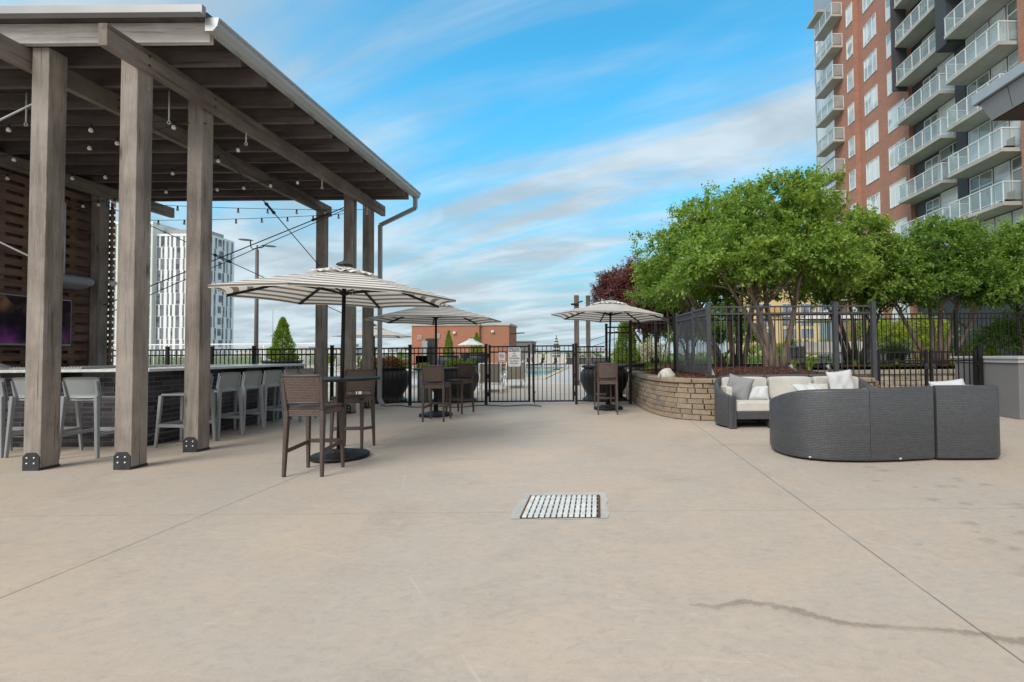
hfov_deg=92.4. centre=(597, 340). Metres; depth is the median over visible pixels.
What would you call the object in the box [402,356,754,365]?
deck parapet
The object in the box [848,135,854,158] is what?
window
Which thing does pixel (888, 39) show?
window
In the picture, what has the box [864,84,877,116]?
window
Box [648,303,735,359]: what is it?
garden tree
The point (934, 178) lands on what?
balcony chair
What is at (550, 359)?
sun lounger
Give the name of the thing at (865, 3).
window
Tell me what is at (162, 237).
window
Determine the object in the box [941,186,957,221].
window
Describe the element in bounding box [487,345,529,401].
gate leaf
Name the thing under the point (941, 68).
window
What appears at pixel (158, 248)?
window
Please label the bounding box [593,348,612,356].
city building
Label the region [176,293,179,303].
window
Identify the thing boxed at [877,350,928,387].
gate
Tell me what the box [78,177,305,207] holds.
string light
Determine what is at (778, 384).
sofa section
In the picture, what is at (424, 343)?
open door
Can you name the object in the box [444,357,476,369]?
lime plant
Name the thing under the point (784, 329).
window
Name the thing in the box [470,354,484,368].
urn planter
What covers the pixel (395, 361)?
flower patch
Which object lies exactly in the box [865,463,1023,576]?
water spots
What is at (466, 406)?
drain
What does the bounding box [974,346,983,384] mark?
gate post
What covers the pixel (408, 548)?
terrace floor
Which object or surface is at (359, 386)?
wicker bar stool
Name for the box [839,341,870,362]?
garden bench
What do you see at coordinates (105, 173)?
string light
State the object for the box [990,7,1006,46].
window
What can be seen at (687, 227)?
crape myrtle
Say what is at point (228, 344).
glass guardrail
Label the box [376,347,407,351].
city building
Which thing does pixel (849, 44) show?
window
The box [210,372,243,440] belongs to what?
grey bar stool
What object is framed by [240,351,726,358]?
city treeline
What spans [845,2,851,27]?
window
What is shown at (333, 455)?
bar table
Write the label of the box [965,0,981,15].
window
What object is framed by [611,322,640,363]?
conifer
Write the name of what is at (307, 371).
grey bar stool
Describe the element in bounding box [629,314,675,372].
planter fence
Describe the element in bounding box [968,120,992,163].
window
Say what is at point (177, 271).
window
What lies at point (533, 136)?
sky
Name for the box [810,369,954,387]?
planter wall
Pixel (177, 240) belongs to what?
window
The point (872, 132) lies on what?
window
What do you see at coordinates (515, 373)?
sun lounger
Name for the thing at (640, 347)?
flowering shrub
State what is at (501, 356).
smoking sign
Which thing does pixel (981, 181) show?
window
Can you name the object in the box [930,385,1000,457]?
sofa section
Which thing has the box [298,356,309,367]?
sun lounger
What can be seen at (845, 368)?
lawn
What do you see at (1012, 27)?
window
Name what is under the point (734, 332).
garden tree
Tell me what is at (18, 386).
grey bar stool
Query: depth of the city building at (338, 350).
346.36 m
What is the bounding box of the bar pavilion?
[0,4,420,470]
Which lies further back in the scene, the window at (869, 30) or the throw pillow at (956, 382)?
the window at (869, 30)
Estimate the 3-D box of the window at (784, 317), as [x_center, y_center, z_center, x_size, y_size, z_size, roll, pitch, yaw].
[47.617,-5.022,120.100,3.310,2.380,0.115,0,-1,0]
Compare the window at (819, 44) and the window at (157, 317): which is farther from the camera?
the window at (157, 317)
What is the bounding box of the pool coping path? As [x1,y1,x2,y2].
[412,367,568,379]
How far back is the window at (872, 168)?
41.47 m
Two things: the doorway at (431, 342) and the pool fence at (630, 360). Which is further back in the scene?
the doorway at (431, 342)
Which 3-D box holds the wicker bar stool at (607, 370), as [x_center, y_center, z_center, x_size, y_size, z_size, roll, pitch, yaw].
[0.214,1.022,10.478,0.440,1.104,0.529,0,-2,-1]
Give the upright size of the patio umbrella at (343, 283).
2.436 m
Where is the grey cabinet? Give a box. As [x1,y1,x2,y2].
[950,356,1023,418]
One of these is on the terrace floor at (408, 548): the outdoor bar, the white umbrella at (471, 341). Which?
the outdoor bar
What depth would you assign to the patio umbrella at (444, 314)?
10.35 m
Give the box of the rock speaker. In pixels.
[658,368,675,376]
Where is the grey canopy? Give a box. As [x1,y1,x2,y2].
[971,61,1023,120]
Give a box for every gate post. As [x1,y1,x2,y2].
[869,301,877,380]
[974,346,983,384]
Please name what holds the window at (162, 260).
in the white tower at (167, 305)
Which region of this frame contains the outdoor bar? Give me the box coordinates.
[0,364,306,446]
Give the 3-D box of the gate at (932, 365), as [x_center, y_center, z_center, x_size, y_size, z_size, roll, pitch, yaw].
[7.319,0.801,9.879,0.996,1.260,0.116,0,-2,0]
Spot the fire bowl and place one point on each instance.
(791, 354)
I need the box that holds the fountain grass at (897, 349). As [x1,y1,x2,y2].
[878,339,920,359]
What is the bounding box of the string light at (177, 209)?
[108,202,365,213]
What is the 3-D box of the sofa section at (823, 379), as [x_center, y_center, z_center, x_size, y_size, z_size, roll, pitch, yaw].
[4.441,1.046,8.652,0.978,0.883,0.875,0,-2,0]
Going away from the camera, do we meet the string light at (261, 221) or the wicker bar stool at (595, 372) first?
the string light at (261, 221)
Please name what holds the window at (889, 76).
in the apartment tower at (901, 121)
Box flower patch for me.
[361,356,406,366]
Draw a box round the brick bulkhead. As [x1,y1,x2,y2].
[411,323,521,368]
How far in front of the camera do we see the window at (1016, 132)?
27.25 m
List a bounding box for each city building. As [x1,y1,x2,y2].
[234,348,251,353]
[240,347,281,356]
[286,346,314,355]
[328,344,376,349]
[328,349,361,355]
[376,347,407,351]
[376,350,407,357]
[536,350,567,357]
[579,348,593,356]
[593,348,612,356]
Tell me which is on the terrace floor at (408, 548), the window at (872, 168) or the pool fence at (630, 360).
the pool fence at (630, 360)
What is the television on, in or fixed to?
attached to the bar pavilion
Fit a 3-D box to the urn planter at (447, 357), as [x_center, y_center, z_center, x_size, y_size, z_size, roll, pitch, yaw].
[-11.687,1.753,37.969,1.753,1.259,1.753,0,-2,0]
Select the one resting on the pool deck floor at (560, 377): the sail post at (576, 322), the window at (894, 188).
the sail post at (576, 322)
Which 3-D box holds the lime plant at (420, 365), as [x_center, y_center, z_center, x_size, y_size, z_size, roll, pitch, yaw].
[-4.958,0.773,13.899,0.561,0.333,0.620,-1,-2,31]
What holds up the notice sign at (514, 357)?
attached to the gate leaf at (489, 370)
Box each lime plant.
[356,359,413,368]
[413,362,429,372]
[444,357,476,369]
[912,345,1012,359]
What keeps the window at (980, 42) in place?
in the apartment tower at (901, 121)
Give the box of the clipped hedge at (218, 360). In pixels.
[148,355,394,364]
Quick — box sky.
[0,0,816,354]
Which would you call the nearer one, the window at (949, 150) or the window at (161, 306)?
the window at (949, 150)
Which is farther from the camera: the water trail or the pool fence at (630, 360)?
the pool fence at (630, 360)
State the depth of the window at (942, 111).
33.09 m
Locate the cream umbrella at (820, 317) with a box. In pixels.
[796,310,861,360]
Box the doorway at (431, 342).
[427,339,434,364]
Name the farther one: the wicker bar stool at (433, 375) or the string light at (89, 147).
the wicker bar stool at (433, 375)
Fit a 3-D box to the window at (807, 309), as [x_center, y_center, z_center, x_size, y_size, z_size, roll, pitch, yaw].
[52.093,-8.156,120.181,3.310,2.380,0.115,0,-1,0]
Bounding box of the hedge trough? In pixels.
[306,365,358,369]
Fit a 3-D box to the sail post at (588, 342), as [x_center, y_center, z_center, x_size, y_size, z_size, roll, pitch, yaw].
[-0.421,-0.097,22.010,0.220,3.947,0.220,0,-2,0]
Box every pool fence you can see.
[107,344,487,405]
[574,343,604,403]
[605,323,631,403]
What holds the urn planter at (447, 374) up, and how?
on the terrace floor at (408, 548)
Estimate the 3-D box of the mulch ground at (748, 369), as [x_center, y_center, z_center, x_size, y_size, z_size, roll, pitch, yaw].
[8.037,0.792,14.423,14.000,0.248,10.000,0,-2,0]
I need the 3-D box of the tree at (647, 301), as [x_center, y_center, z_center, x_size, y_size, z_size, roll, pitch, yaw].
[2.960,-1.093,18.281,3.335,4.176,3.298,1,-2,-37]
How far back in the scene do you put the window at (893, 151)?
38.15 m
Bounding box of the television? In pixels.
[0,293,71,345]
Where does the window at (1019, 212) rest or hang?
in the apartment tower at (901, 121)
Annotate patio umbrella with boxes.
[207,259,455,377]
[332,324,412,358]
[364,304,500,364]
[551,296,666,362]
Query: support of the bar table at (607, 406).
on the terrace floor at (408, 548)
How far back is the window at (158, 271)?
126.44 m
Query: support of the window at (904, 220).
in the apartment tower at (901, 121)
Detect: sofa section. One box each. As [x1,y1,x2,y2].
[714,374,769,428]
[764,374,811,398]
[769,388,870,460]
[808,374,872,388]
[868,386,934,460]
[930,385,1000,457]
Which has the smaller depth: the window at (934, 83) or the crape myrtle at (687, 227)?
the crape myrtle at (687, 227)
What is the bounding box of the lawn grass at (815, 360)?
[637,358,916,367]
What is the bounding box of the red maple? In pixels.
[589,254,659,363]
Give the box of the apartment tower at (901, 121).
[807,0,1023,357]
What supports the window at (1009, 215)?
in the apartment tower at (901, 121)
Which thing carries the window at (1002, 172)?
in the apartment tower at (901, 121)
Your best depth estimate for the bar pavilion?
6.68 m
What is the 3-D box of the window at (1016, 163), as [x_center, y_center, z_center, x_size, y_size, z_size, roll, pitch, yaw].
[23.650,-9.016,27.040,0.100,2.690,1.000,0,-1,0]
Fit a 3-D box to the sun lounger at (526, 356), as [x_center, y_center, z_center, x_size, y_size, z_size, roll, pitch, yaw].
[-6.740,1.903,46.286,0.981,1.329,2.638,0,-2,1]
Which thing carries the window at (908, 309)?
in the apartment tower at (901, 121)
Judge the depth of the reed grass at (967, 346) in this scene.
18.49 m
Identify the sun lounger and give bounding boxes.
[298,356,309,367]
[328,356,339,371]
[478,363,501,393]
[503,362,526,388]
[522,354,531,363]
[530,354,541,367]
[543,354,553,367]
[557,354,566,366]
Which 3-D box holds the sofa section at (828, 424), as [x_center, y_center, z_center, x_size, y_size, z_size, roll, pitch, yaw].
[2.734,0.990,6.133,0.885,0.838,1.005,0,-2,0]
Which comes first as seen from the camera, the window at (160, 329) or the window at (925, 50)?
the window at (925, 50)
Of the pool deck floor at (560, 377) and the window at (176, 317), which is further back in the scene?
the window at (176, 317)
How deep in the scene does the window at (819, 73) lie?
51.77 m
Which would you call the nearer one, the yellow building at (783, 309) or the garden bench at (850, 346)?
the garden bench at (850, 346)
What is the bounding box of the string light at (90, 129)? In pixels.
[0,121,206,132]
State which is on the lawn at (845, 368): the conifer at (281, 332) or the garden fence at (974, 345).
the garden fence at (974, 345)
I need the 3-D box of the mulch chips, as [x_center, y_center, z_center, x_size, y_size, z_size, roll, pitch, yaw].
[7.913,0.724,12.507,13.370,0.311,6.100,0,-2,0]
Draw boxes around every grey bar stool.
[0,378,23,457]
[4,377,82,457]
[59,377,114,458]
[154,373,215,447]
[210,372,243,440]
[215,371,263,434]
[238,370,284,429]
[259,369,299,425]
[276,368,315,421]
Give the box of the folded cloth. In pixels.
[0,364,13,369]
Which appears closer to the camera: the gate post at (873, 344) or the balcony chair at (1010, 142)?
the gate post at (873, 344)
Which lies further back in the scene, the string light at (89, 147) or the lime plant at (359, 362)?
the lime plant at (359, 362)
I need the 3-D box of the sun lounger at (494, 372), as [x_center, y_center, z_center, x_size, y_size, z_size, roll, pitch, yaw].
[-3.755,1.263,16.935,0.845,1.022,2.029,0,-2,-12]
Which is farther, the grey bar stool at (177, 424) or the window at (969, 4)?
the window at (969, 4)
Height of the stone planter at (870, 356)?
0.509 m
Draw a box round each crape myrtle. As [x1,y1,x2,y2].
[629,180,799,363]
[647,161,885,366]
[780,196,938,366]
[851,212,1023,366]
[950,215,1023,355]
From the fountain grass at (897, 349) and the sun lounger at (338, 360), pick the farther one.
the sun lounger at (338, 360)
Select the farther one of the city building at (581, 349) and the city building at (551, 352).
the city building at (581, 349)
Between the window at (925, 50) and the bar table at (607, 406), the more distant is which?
the window at (925, 50)
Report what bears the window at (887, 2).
in the apartment tower at (901, 121)
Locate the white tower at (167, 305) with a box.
[107,221,233,364]
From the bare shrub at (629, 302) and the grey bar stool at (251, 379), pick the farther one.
the bare shrub at (629, 302)
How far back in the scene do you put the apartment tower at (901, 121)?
35.36 m
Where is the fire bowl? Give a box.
[782,346,803,362]
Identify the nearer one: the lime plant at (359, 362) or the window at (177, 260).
the lime plant at (359, 362)
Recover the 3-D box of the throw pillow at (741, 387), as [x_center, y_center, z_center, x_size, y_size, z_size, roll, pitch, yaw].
[2.542,0.854,8.720,0.460,0.460,0.195,14,-8,31]
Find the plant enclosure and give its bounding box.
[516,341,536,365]
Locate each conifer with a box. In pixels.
[265,316,299,360]
[444,330,454,354]
[470,332,483,351]
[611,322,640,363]
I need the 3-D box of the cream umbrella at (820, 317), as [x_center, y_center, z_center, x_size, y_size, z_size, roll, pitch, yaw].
[12.398,-0.317,26.015,3.234,2.800,3.234,0,-2,-22]
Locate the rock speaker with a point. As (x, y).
(667, 372)
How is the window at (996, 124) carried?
in the apartment tower at (901, 121)
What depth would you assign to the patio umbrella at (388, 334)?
17.98 m
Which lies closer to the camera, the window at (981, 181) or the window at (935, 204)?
the window at (981, 181)
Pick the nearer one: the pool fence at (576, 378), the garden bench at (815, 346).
the pool fence at (576, 378)
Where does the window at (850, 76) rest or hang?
in the apartment tower at (901, 121)
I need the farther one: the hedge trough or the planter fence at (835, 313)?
the hedge trough
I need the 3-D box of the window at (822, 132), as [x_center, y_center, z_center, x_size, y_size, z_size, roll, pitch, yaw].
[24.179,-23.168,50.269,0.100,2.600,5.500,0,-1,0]
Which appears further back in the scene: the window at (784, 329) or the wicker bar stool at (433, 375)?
the window at (784, 329)
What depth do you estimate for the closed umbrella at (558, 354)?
39.86 m
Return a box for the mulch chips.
[649,362,950,377]
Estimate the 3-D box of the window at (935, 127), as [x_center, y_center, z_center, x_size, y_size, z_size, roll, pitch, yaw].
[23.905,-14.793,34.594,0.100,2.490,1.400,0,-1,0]
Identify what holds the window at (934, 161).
in the apartment tower at (901, 121)
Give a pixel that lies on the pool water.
(538, 373)
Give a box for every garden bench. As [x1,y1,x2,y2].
[796,342,832,362]
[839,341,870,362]
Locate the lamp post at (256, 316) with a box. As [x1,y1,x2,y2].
[238,239,275,363]
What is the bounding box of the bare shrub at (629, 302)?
[615,286,702,363]
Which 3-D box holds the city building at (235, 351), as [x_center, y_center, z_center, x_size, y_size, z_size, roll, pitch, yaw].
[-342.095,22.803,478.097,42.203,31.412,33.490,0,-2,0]
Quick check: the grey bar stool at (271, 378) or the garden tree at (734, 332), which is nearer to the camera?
the grey bar stool at (271, 378)
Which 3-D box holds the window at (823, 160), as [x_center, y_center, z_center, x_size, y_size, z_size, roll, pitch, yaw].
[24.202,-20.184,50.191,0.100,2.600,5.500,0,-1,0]
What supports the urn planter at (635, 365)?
on the terrace floor at (408, 548)
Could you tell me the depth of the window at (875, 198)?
41.01 m
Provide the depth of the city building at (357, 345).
662.63 m
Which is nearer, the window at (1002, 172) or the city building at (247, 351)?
the window at (1002, 172)
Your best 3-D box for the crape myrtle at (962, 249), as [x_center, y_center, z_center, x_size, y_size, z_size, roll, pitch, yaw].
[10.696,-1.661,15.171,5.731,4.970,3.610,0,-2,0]
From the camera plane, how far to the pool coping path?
34.00 m
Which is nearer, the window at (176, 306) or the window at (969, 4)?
the window at (969, 4)
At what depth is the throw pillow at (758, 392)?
8.60 m
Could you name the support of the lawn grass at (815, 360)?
on the lawn at (845, 368)
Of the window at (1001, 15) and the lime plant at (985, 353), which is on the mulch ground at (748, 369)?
the lime plant at (985, 353)
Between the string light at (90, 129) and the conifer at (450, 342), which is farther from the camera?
the conifer at (450, 342)
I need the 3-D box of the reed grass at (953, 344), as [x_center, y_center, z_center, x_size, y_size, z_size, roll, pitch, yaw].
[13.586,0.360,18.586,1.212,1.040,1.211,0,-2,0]
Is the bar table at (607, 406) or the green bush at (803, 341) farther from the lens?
the green bush at (803, 341)
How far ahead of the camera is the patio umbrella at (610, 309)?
11.47 m
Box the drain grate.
[520,494,599,517]
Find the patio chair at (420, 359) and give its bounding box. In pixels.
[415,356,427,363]
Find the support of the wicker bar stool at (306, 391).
on the terrace floor at (408, 548)
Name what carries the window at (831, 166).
in the apartment tower at (901, 121)
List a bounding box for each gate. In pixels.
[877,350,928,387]
[929,349,978,384]
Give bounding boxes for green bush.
[743,341,780,362]
[776,338,831,358]
[966,306,1023,355]
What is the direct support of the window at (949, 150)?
in the apartment tower at (901, 121)
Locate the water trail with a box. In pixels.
[689,598,1023,645]
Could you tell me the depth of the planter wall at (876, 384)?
9.25 m
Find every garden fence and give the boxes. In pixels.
[685,310,1023,366]
[906,340,1018,358]
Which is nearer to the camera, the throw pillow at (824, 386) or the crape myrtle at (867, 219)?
the throw pillow at (824, 386)
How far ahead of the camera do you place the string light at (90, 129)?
6.69 m
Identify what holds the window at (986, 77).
in the apartment tower at (901, 121)
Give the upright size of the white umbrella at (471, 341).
2.516 m
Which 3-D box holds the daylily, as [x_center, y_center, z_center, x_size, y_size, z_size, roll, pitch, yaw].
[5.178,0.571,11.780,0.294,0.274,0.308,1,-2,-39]
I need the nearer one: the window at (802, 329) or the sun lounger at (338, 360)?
the sun lounger at (338, 360)
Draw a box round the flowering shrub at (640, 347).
[625,337,671,365]
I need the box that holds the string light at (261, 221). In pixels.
[157,214,339,224]
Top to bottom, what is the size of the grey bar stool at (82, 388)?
1.051 m
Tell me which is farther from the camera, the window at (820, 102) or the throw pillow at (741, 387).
the window at (820, 102)
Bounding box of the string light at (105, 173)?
[0,140,244,179]
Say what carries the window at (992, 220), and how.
in the apartment tower at (901, 121)
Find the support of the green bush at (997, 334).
on the lawn at (845, 368)
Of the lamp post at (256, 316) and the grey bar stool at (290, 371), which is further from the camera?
the lamp post at (256, 316)
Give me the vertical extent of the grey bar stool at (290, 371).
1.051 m
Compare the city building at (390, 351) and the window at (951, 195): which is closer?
the window at (951, 195)
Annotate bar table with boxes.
[310,376,380,463]
[413,367,458,417]
[588,365,627,410]
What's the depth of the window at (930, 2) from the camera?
35.11 m
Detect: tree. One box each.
[623,266,718,363]
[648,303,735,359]
[685,301,767,358]
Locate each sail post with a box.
[571,295,582,384]
[586,295,590,364]
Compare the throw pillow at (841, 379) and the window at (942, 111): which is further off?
the window at (942, 111)
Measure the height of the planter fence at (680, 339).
1.532 m
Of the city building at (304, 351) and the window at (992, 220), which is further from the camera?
the city building at (304, 351)
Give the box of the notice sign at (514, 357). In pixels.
[508,347,520,366]
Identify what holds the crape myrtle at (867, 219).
on the mulch ground at (748, 369)
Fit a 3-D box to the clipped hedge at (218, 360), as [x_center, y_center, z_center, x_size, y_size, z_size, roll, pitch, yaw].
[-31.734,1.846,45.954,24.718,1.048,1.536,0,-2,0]
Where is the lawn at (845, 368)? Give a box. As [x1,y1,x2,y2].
[611,356,954,389]
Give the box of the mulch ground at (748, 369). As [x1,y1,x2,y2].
[642,363,954,377]
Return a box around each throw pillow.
[727,373,753,399]
[748,386,769,399]
[791,384,821,390]
[808,383,828,388]
[826,369,854,388]
[929,378,964,384]
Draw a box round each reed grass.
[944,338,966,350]
[959,339,977,350]
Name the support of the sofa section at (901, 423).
on the terrace floor at (408, 548)
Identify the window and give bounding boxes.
[156,293,159,303]
[156,316,159,326]
[157,247,160,257]
[157,270,159,280]
[159,328,162,338]
[160,259,163,269]
[160,282,163,292]
[160,305,163,315]
[161,236,164,246]
[175,282,178,292]
[175,305,178,315]
[175,316,178,326]
[175,328,178,338]
[176,236,179,246]
[176,247,179,257]
[176,259,179,269]
[176,270,179,280]
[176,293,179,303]
[782,304,791,311]
[782,316,794,325]
[783,328,795,337]
[800,303,813,311]
[801,328,813,337]
[816,31,832,61]
[816,44,832,87]
[817,74,833,113]
[817,102,833,141]
[818,130,834,168]
[820,160,835,189]
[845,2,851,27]
[846,35,852,59]
[847,69,853,92]
[848,102,854,125]
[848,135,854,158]
[849,169,855,191]
[862,0,873,13]
[863,12,875,47]
[864,48,876,81]
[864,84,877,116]
[865,120,878,150]
[866,156,879,185]
[867,192,879,213]
[885,0,889,21]
[886,32,890,59]
[887,70,892,96]
[888,98,904,133]
[889,137,905,170]
[889,177,906,208]
[890,217,907,237]
[892,299,909,321]
[921,0,933,15]
[922,29,935,59]
[923,70,937,100]
[924,112,938,144]
[925,154,939,186]
[926,197,940,225]
[937,53,954,90]
[938,97,955,134]
[939,142,956,179]
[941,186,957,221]
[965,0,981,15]
[965,21,989,65]
[967,70,990,113]
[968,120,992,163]
[969,168,994,212]
[982,218,994,238]
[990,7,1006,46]
[991,58,1007,82]
[993,121,1009,151]
[994,160,1011,203]
[995,212,1012,230]
[1006,0,1017,40]
[1008,50,1018,70]
[1010,121,1020,146]
[1011,155,1022,200]
[1013,208,1023,237]
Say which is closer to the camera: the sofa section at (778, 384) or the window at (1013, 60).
the sofa section at (778, 384)
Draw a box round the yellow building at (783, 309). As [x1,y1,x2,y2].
[728,286,819,356]
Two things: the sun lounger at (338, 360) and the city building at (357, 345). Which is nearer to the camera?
the sun lounger at (338, 360)
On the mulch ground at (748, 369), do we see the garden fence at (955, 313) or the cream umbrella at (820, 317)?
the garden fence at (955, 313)
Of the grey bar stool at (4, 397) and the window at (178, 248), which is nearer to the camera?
the grey bar stool at (4, 397)
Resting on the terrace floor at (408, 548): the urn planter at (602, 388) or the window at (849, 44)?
the urn planter at (602, 388)
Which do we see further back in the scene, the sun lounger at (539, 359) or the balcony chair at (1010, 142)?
the sun lounger at (539, 359)
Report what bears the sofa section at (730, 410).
on the terrace floor at (408, 548)
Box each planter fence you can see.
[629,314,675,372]
[675,307,706,374]
[705,301,870,377]
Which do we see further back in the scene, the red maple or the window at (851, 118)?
the window at (851, 118)
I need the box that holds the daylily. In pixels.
[806,360,815,369]
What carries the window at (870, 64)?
in the apartment tower at (901, 121)
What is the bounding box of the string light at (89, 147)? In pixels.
[0,126,170,161]
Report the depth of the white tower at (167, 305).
126.51 m
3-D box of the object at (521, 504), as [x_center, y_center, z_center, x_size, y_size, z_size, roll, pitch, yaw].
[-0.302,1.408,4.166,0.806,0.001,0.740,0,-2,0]
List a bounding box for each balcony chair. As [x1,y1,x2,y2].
[925,175,936,187]
[999,190,1014,202]
[1004,136,1014,146]
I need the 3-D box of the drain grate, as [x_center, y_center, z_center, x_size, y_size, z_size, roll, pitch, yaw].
[-0.296,1.400,4.115,0.638,0.012,0.596,0,-2,0]
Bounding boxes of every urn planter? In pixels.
[260,360,304,373]
[359,366,407,403]
[429,366,478,402]
[437,355,459,365]
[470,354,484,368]
[581,365,627,401]
[619,363,645,393]
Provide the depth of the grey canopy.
8.35 m
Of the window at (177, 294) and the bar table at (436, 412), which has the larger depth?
the window at (177, 294)
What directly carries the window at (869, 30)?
in the apartment tower at (901, 121)
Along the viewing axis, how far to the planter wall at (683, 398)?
9.58 m
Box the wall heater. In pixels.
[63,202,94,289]
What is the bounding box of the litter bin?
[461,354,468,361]
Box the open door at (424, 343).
[422,341,427,355]
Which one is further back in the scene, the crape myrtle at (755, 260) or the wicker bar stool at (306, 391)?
the crape myrtle at (755, 260)
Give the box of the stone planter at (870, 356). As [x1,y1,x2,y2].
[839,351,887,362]
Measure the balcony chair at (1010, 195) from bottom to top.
0.949 m
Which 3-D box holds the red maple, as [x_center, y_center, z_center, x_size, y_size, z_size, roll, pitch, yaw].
[2.101,-1.471,22.605,5.285,5.338,3.872,0,-2,0]
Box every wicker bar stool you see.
[281,374,344,476]
[329,369,375,449]
[421,365,451,421]
[446,363,474,413]
[594,361,611,406]
[597,363,617,414]
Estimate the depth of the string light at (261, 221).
11.01 m
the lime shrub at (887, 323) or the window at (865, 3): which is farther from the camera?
the window at (865, 3)
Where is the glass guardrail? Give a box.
[113,343,314,364]
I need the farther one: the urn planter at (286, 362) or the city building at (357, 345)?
the city building at (357, 345)
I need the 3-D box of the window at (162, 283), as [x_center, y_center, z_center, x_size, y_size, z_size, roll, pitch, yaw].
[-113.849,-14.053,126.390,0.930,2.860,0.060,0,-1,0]
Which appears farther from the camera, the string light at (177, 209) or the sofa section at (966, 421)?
the string light at (177, 209)
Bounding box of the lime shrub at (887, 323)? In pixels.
[844,311,970,353]
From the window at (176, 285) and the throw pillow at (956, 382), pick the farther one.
the window at (176, 285)
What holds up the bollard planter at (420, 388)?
on the terrace floor at (408, 548)
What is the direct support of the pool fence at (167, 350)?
on the terrace floor at (408, 548)
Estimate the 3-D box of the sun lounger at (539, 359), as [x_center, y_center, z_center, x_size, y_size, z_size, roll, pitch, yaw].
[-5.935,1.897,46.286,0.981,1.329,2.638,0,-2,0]
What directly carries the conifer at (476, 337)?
on the urn planter at (479, 358)
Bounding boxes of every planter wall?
[625,369,874,420]
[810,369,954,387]
[873,380,879,387]
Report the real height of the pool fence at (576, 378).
1.572 m
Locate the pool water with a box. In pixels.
[412,369,557,378]
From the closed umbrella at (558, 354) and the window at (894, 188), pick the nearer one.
the window at (894, 188)
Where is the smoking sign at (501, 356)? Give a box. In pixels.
[498,352,504,361]
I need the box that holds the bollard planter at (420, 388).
[417,371,429,400]
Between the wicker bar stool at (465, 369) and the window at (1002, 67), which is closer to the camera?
the wicker bar stool at (465, 369)
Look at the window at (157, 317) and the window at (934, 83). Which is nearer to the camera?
the window at (934, 83)
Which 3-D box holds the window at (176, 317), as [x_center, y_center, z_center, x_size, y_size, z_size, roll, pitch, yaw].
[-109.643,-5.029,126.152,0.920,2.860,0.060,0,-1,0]
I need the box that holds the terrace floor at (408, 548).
[0,384,1023,681]
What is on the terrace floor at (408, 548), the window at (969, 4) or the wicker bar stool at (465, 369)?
the wicker bar stool at (465, 369)
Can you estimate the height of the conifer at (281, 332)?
2.000 m
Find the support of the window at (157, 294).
in the white tower at (167, 305)
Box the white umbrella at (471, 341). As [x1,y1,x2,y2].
[458,337,483,361]
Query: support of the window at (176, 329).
in the white tower at (167, 305)
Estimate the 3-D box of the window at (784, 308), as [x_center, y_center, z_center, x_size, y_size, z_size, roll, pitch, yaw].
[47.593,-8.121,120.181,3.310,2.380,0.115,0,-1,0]
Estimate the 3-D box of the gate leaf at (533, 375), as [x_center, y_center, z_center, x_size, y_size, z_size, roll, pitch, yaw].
[-1.131,0.849,12.450,1.135,1.548,0.116,0,-2,0]
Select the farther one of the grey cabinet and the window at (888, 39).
the window at (888, 39)
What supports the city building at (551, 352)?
on the ground
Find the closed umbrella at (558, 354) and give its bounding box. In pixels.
[552,335,560,369]
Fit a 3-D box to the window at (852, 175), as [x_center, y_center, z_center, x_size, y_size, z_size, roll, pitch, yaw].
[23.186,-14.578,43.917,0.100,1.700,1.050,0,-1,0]
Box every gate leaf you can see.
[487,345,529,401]
[531,344,575,403]
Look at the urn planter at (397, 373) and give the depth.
13.16 m
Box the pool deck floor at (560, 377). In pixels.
[328,364,593,385]
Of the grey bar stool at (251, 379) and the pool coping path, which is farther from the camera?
the pool coping path

